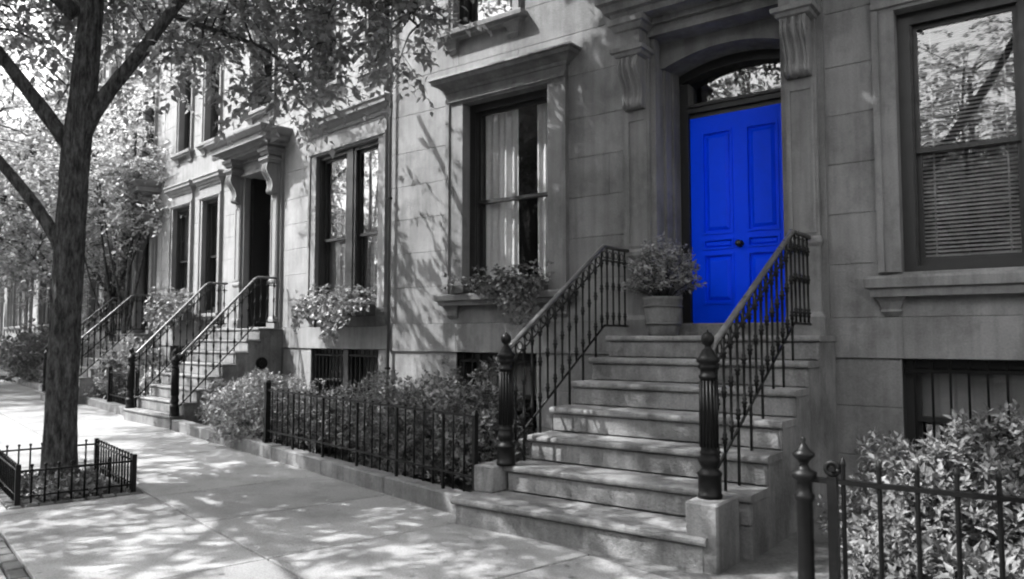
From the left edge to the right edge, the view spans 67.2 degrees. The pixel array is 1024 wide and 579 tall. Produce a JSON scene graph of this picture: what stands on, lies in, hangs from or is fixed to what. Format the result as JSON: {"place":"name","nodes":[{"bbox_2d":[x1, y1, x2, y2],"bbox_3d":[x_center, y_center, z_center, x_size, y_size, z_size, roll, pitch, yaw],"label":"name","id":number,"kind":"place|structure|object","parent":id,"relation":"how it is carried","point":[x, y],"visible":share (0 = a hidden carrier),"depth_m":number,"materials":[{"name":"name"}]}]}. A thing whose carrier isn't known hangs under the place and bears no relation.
{"place":"outdoors","nodes":[
{"label":"outdoors","id":0,"kind":"place"},
{"bbox_2d":[0,0,108,141],"label":"sky","id":1,"kind":"structure","parent":0,"point":[33,20],"materials":[{"name":"white"}]},
{"bbox_2d":[0,369,506,491],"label":"garden bed","id":2,"kind":"object","parent":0,"point":[458,485],"depth_m":8.66,"materials":[{"name":"soil"}]},
{"bbox_2d":[0,121,19,366],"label":"street tree","id":3,"kind":"object","parent":2,"relation":"on","point":[2,273],"depth_m":35.43,"materials":[{"name":"grey plant"}]},
{"bbox_2d":[0,318,48,378],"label":"shrub","id":4,"kind":"object","parent":2,"relation":"on","point":[19,340],"visible":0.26,"depth_m":27.10,"materials":[{"name":"grey plant"}]},
{"bbox_2d":[0,330,86,382],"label":"shrub","id":5,"kind":"object","parent":2,"relation":"on","point":[19,365],"visible":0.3,"depth_m":22.56,"materials":[{"name":"grey plant"}]},
{"bbox_2d":[0,175,89,310],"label":"garden tree","id":6,"kind":"object","parent":2,"relation":"on","point":[30,253],"visible":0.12,"depth_m":24.18,"materials":[{"name":"grey plant"}]},
{"bbox_2d":[38,348,92,386],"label":"shrub","id":7,"kind":"object","parent":2,"relation":"on","point":[89,355],"visible":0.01,"depth_m":19.64,"materials":[{"name":"grey plant"}]},
{"bbox_2d":[0,145,134,341],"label":"garden tree","id":8,"kind":"object","parent":2,"relation":"on","point":[97,250],"visible":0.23,"depth_m":19.49,"materials":[{"name":"grey plant"}]},
{"bbox_2d":[37,335,103,382],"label":"shrub","id":9,"kind":"object","parent":2,"relation":"on","point":[84,351],"depth_m":21.38,"materials":[{"name":"grey plant"}]},
{"bbox_2d":[28,75,187,341],"bbox_3d":[-9.203,-1.322,18.414,4.628,7.754,4.112,1,-4,-11],"label":"garden tree","id":10,"kind":"object","parent":2,"relation":"on","point":[113,162],"visible":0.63,"depth_m":17.89,"materials":[{"name":"grey plant"}]},
{"bbox_2d":[83,334,172,401],"bbox_3d":[-8.126,1.680,16.738,2.390,1.505,1.860,-3,-4,37],"label":"shrub","id":11,"kind":"object","parent":2,"relation":"on","point":[103,386],"visible":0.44,"depth_m":16.36,"materials":[{"name":"grey plant"}]},
{"bbox_2d":[139,363,171,395],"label":"shrub","id":12,"kind":"object","parent":2,"relation":"on","point":[149,378],"visible":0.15,"depth_m":14.54,"materials":[{"name":"grey plant"}]},
{"bbox_2d":[194,368,291,433],"bbox_3d":[-3.916,1.625,11.384,1.867,0.957,1.517,-3,-4,37],"label":"shrub","id":13,"kind":"object","parent":2,"relation":"on","point":[214,407],"visible":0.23,"depth_m":11.20,"materials":[{"name":"grey plant"}]},
{"bbox_2d":[207,367,323,446],"bbox_3d":[-3.203,1.512,10.129,1.502,1.012,1.447,1,-4,-15],"label":"shrub","id":14,"kind":"object","parent":2,"relation":"on","point":[255,417],"visible":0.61,"depth_m":9.83,"materials":[{"name":"grey plant"}]},
{"bbox_2d":[268,378,371,453],"bbox_3d":[-2.281,1.521,9.315,1.531,0.921,1.002,-3,-4,37],"label":"shrub","id":15,"kind":"object","parent":2,"relation":"on","point":[313,429],"visible":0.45,"depth_m":9.18,"materials":[{"name":"grey plant"}]},
{"bbox_2d":[303,368,452,457],"bbox_3d":[-1.427,1.420,8.847,2.031,1.035,1.444,-3,-4,37],"label":"shrub","id":16,"kind":"object","parent":2,"relation":"on","point":[378,374],"visible":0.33,"depth_m":8.76,"materials":[{"name":"grey plant"}]},
{"bbox_2d":[352,423,451,483],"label":"shrub","id":17,"kind":"object","parent":2,"relation":"on","point":[418,470],"visible":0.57,"depth_m":7.49,"materials":[{"name":"grey plant"}]},
{"bbox_2d":[358,355,487,471],"bbox_3d":[-0.940,1.291,8.067,1.716,1.196,1.339,-3,-4,37],"label":"shrub","id":18,"kind":"object","parent":2,"relation":"on","point":[427,400],"visible":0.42,"depth_m":7.97,"materials":[{"name":"grey plant"}]},
{"bbox_2d":[424,355,532,486],"bbox_3d":[-0.303,1.221,7.244,1.066,1.231,1.129,0,-4,1],"label":"shrub","id":19,"kind":"object","parent":2,"relation":"on","point":[491,430],"visible":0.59,"depth_m":7.09,"materials":[{"name":"grey plant"}]},
{"bbox_2d":[0,379,667,578],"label":"sidewalk","id":20,"kind":"structure","parent":0,"point":[255,517],"depth_m":5.70,"materials":[{"name":"grey concrete"}]},
{"bbox_2d":[0,75,18,205],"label":"street tree","id":21,"kind":"object","parent":20,"relation":"on","point":[6,117],"visible":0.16,"depth_m":25.68,"materials":[{"name":"grey plant"}]},
{"bbox_2d":[0,38,64,294],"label":"street tree","id":22,"kind":"object","parent":20,"relation":"on","point":[6,132],"visible":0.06,"depth_m":27.66,"materials":[{"name":"grey plant"}]},
{"bbox_2d":[0,7,71,283],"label":"street tree","id":23,"kind":"object","parent":20,"relation":"on","point":[6,107],"visible":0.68,"depth_m":18.71,"materials":[{"name":"grey plant"}]},
{"bbox_2d":[0,3,100,282],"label":"street tree","id":24,"kind":"object","parent":20,"relation":"on","point":[43,134],"visible":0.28,"depth_m":21.99,"materials":[{"name":"grey plant"}]},
{"bbox_2d":[1,476,129,507],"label":"tree pit","id":25,"kind":"object","parent":20,"relation":"in","point":[39,501],"visible":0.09,"depth_m":6.92,"materials":[{"name":"soil"}]},
{"bbox_2d":[4,466,114,501],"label":"ground plant","id":26,"kind":"object","parent":25,"relation":"on","point":[78,476],"visible":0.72,"depth_m":6.96,"materials":[{"name":"grey plant"}]},
{"bbox_2d":[0,438,136,505],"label":"tree guard","id":27,"kind":"object","parent":25,"relation":"on","point":[11,471],"visible":0.93,"depth_m":6.96,"materials":[{"name":"black metal"}]},
{"bbox_2d":[0,0,492,493],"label":"street tree","id":28,"kind":"object","parent":25,"relation":"on","point":[88,103],"visible":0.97,"depth_m":7.78,"materials":[{"name":"grey plant"}]},
{"bbox_2d":[40,334,154,403],"bbox_3d":[-9.399,1.776,17.452,1.910,1.550,1.900,3,-5,-40],"label":"stoop","id":29,"kind":"object","parent":20,"relation":"on","point":[84,380],"visible":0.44,"depth_m":17.00,"materials":[{"name":"stone"}]},
{"bbox_2d":[41,297,128,391],"bbox_3d":[-9.997,1.259,18.145,1.796,2.194,0.153,3,-5,-40],"label":"stair railing","id":30,"kind":"object","parent":29,"relation":"on","point":[45,351],"visible":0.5,"depth_m":18.24,"materials":[{"name":"black metal"}]},
{"bbox_2d":[79,294,149,376],"bbox_3d":[-8.852,1.174,16.785,1.796,2.194,0.153,3,-5,-40],"label":"stair railing","id":31,"kind":"object","parent":29,"relation":"on","point":[94,328],"visible":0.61,"depth_m":16.87,"materials":[{"name":"black metal"}]},
{"bbox_2d":[123,328,282,429],"bbox_3d":[-5.316,1.478,13.258,2.075,1.620,1.880,-4,-5,45],"label":"stoop","id":32,"kind":"object","parent":20,"relation":"on","point":[261,348],"visible":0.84,"depth_m":12.95,"materials":[{"name":"stone"}]},
{"bbox_2d":[125,282,227,407],"bbox_3d":[-6.031,0.957,13.959,0.153,2.255,1.766,-4,-5,45],"label":"stair railing","id":33,"kind":"object","parent":32,"relation":"on","point":[130,393],"visible":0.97,"depth_m":13.77,"materials":[{"name":"black metal"}]},
{"bbox_2d":[169,276,277,415],"bbox_3d":[-4.672,0.872,12.605,0.153,2.255,1.766,-4,-5,45],"label":"stair railing","id":34,"kind":"object","parent":32,"relation":"on","point":[174,406],"visible":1,"depth_m":12.44,"materials":[{"name":"black metal"}]},
{"bbox_2d":[12,377,468,514],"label":"garden curb","id":35,"kind":"structure","parent":20,"relation":"on","point":[428,494],"depth_m":7.87,"materials":[{"name":"stone"}]},
{"bbox_2d":[106,366,137,406],"bbox_3d":[-7.311,1.811,14.468,0.088,0.710,2.035,3,-5,-40],"label":"iron fence","id":36,"kind":"object","parent":35,"relation":"on","point":[111,395],"visible":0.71,"depth_m":14.71,"materials":[{"name":"black metal"}]},
{"bbox_2d":[262,380,478,491],"bbox_3d":[-1.627,1.368,7.716,0.078,0.750,4.198,3,-5,-40],"label":"iron fence","id":37,"kind":"object","parent":35,"relation":"on","point":[268,414],"visible":1,"depth_m":7.37,"materials":[{"name":"black metal"}]},
{"bbox_2d":[450,336,838,574],"bbox_3d":[1.157,1.116,6.236,2.180,1.484,2.558,-3,-4,37],"label":"stoop","id":38,"kind":"object","parent":20,"relation":"on","point":[589,477],"visible":0.92,"depth_m":5.75,"materials":[{"name":"stone"}]},
{"bbox_2d":[496,245,628,465],"bbox_3d":[0.537,0.486,6.916,0.153,1.902,2.096,-3,-4,37],"label":"stair railing","id":39,"kind":"object","parent":38,"relation":"on","point":[507,357],"visible":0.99,"depth_m":6.59,"materials":[{"name":"black metal"}]},
{"bbox_2d":[621,231,706,335],"bbox_3d":[1.472,-0.068,7.459,0.863,1.028,0.832,-3,-4,37],"label":"potted plant","id":40,"kind":"object","parent":38,"relation":"on","point":[663,307],"visible":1,"depth_m":7.32,"materials":[{"name":"grey plant"}]},
{"bbox_2d":[696,229,811,499],"bbox_3d":[1.894,0.414,5.753,0.153,1.902,2.326,-3,-4,37],"label":"stair railing","id":41,"kind":"object","parent":38,"relation":"on","point":[709,473],"visible":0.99,"depth_m":5.37,"materials":[{"name":"black metal"}]},
{"bbox_2d":[791,436,1023,578],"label":"iron fence","id":42,"kind":"object","parent":20,"relation":"on","point":[803,475],"visible":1,"depth_m":3.33,"materials":[{"name":"black metal"}]},
{"bbox_2d":[555,505,931,578],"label":"areaway paving","id":43,"kind":"structure","parent":0,"point":[778,561],"depth_m":4.80,"materials":[{"name":"grey concrete"}]},
{"bbox_2d":[841,494,956,578],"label":"shrub","id":44,"kind":"object","parent":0,"point":[868,570],"visible":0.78,"depth_m":3.63,"materials":[{"name":"grey plant"}]},
{"bbox_2d":[815,398,1023,578],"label":"shrub","id":45,"kind":"object","parent":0,"point":[938,462],"visible":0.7,"depth_m":3.96,"materials":[{"name":"grey plant"}]},
{"bbox_2d":[872,534,1023,578],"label":"shrub","id":46,"kind":"object","parent":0,"point":[1015,572],"visible":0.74,"depth_m":3.43,"materials":[{"name":"grey plant"}]},
{"bbox_2d":[987,518,1023,563],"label":"shrub","id":47,"kind":"object","parent":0,"point":[1008,541],"visible":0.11,"depth_m":3.79,"materials":[{"name":"grey plant"}]},
{"bbox_3d":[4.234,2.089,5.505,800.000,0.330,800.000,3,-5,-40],"label":"ground","id":48,"kind":"structure","parent":0,"visible":0},
{"bbox_2d":[0,210,6,366],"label":"town house","id":49,"kind":"structure","parent":48,"relation":"on","point":[2,304],"depth_m":36.84,"materials":[{"name":"grey stone"}]},
{"bbox_2d":[3,113,39,354],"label":"town house","id":50,"kind":"structure","parent":48,"relation":"on","point":[14,318],"depth_m":33.28,"materials":[{"name":"grey stone"}]},
{"bbox_2d":[34,68,70,333],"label":"town house","id":51,"kind":"structure","parent":48,"relation":"on","point":[41,314],"depth_m":28.33,"materials":[{"name":"grey stone"}]},
{"bbox_2d":[81,0,167,364],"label":"town house","id":52,"kind":"structure","parent":48,"relation":"on","point":[150,275],"depth_m":18.66,"materials":[{"name":"grey stone"}]},
{"bbox_2d":[94,255,96,310],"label":"window","id":53,"kind":"structure","parent":52,"relation":"in","point":[96,255],"depth_m":22.71,"materials":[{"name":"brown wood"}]},
{"bbox_2d":[108,242,112,318],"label":"window","id":54,"kind":"structure","parent":52,"relation":"in","point":[111,242],"depth_m":21.35,"materials":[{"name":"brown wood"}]},
{"bbox_2d":[125,236,128,282],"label":"window","id":55,"kind":"structure","parent":52,"relation":"in","point":[128,236],"depth_m":20.08,"materials":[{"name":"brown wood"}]},
{"bbox_2d":[150,92,154,155],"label":"window","id":56,"kind":"structure","parent":52,"relation":"in","point":[152,113],"depth_m":18.80,"materials":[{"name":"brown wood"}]},
{"bbox_2d":[158,0,537,427],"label":"town house","id":57,"kind":"structure","parent":48,"relation":"on","point":[247,206],"depth_m":13.23,"materials":[{"name":"grey stone"}]},
{"bbox_2d":[142,286,193,335],"bbox_3d":[-7.155,0.450,15.998,2.035,1.087,0.521,-4,-5,45],"label":"window box","id":58,"kind":"object","parent":57,"relation":"on","point":[164,313],"visible":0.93,"depth_m":15.81,"materials":[{"name":"grey wood"}]},
{"bbox_2d":[175,346,185,360],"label":"window","id":59,"kind":"structure","parent":57,"relation":"in","point":[176,347],"depth_m":16.81,"materials":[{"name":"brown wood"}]},
{"bbox_2d":[175,207,188,307],"bbox_3d":[-6.982,-0.618,16.662,0.880,2.310,0.247,-4,-5,45],"label":"window","id":60,"kind":"structure","parent":57,"relation":"in","point":[182,226],"depth_m":16.90,"materials":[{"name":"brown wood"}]},
{"bbox_2d":[186,71,191,148],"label":"window","id":61,"kind":"structure","parent":57,"relation":"in","point":[188,92],"depth_m":17.04,"materials":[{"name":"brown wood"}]},
{"bbox_2d":[204,198,217,312],"bbox_3d":[-5.956,-0.682,15.640,0.740,2.310,0.247,-4,-5,45],"label":"window","id":62,"kind":"structure","parent":57,"relation":"in","point":[211,204],"depth_m":15.81,"materials":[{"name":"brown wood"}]},
{"bbox_2d":[212,63,219,137],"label":"window","id":63,"kind":"structure","parent":57,"relation":"in","point":[215,116],"depth_m":16.10,"materials":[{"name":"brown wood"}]},
{"bbox_2d":[260,12,273,106],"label":"window","id":64,"kind":"structure","parent":57,"relation":"in","point":[262,102],"depth_m":14.66,"materials":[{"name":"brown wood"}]},
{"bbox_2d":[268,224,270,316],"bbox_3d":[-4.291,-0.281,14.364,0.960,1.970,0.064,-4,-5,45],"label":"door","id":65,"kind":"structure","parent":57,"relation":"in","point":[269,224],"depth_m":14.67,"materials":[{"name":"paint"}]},
{"bbox_2d":[320,0,336,83],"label":"window","id":66,"kind":"structure","parent":57,"relation":"in","point":[321,77],"depth_m":13.13,"materials":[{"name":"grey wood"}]},
{"bbox_2d":[318,349,342,410],"bbox_3d":[-2.826,1.447,12.436,0.900,0.978,0.196,-4,-5,45],"label":"window","id":67,"kind":"structure","parent":57,"relation":"in","point":[336,350],"depth_m":12.67,"materials":[{"name":"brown wood"}]},
{"bbox_2d":[289,284,376,347],"bbox_3d":[-2.740,0.377,11.668,2.207,1.009,0.509,-4,-5,45],"label":"window box","id":68,"kind":"object","parent":57,"relation":"attached to","point":[349,305],"visible":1,"depth_m":11.46,"materials":[{"name":"grey wood"}]},
{"bbox_2d":[318,149,347,305],"bbox_3d":[-2.800,-0.937,12.448,0.850,2.520,0.248,-4,-5,45],"label":"window","id":69,"kind":"structure","parent":57,"relation":"in","point":[333,190],"depth_m":12.64,"materials":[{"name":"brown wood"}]},
{"bbox_2d":[352,140,377,307],"bbox_3d":[-2.125,-0.980,11.775,0.760,2.520,0.248,-4,-5,45],"label":"window","id":70,"kind":"structure","parent":57,"relation":"in","point":[364,274],"depth_m":11.95,"materials":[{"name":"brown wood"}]},
{"bbox_2d":[353,349,376,411],"bbox_3d":[-2.111,1.403,11.724,0.840,0.978,0.196,-4,-5,45],"label":"window","id":71,"kind":"structure","parent":57,"relation":"in","point":[358,350],"depth_m":11.95,"materials":[{"name":"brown wood"}]},
{"bbox_2d":[377,0,392,58],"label":"window","id":72,"kind":"structure","parent":57,"relation":"in","point":[383,4],"depth_m":11.97,"materials":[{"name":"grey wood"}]},
{"bbox_2d":[389,0,1023,512],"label":"town house","id":73,"kind":"structure","parent":48,"relation":"on","point":[873,150],"depth_m":7.80,"materials":[{"name":"grey stone"}]},
{"bbox_2d":[385,6,392,411],"bbox_3d":[-1.595,-3.090,10.150,0.060,10.150,0.050,-3,-4,37],"label":"downspout","id":74,"kind":"object","parent":73,"relation":"attached to","point":[389,199],"visible":0.51,"depth_m":9.99,"materials":[{"name":"grey metal"},{"name":"black iron paint"}]},
{"bbox_2d":[441,272,473,293],"bbox_3d":[-0.619,-0.080,9.091,0.501,0.254,0.327,-1,-4,11],"label":"window box","id":75,"kind":"object","parent":73,"relation":"on","point":[458,289],"visible":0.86,"depth_m":9.06,"materials":[{"name":"grey wood"}]},
{"bbox_2d":[459,0,511,24],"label":"window","id":76,"kind":"structure","parent":73,"relation":"in","point":[481,9],"depth_m":9.65,"materials":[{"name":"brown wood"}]},
{"bbox_2d":[463,352,536,439],"bbox_3d":[-0.074,1.236,9.055,1.180,0.978,0.196,-3,-4,37],"label":"window","id":77,"kind":"structure","parent":73,"relation":"in","point":[468,354],"depth_m":9.08,"materials":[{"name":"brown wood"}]},
{"bbox_2d":[470,88,547,292],"bbox_3d":[0.045,-1.121,9.120,1.250,2.310,0.247,-3,-4,37],"label":"window","id":78,"kind":"structure","parent":73,"relation":"in","point":[503,197],"depth_m":9.34,"materials":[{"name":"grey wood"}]},
{"bbox_2d":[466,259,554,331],"bbox_3d":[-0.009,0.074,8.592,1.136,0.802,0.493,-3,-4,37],"label":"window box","id":79,"kind":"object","parent":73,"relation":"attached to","point":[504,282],"visible":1,"depth_m":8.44,"materials":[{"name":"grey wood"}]},
{"bbox_2d":[690,103,785,322],"bbox_3d":[2.306,-0.746,7.807,1.056,2.171,0.149,-3,-4,37],"label":"door","id":80,"kind":"structure","parent":73,"relation":"in","point":[737,215],"depth_m":7.86,"materials":[{"name":"blue paint"}]},
{"bbox_2d":[896,0,1023,271],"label":"window","id":81,"kind":"structure","parent":73,"relation":"in","point":[908,24],"depth_m":6.42,"materials":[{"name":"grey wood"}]},
{"bbox_2d":[905,359,1023,484],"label":"window","id":82,"kind":"structure","parent":73,"relation":"in","point":[998,393],"depth_m":6.33,"materials":[{"name":"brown wood"}]}
]}

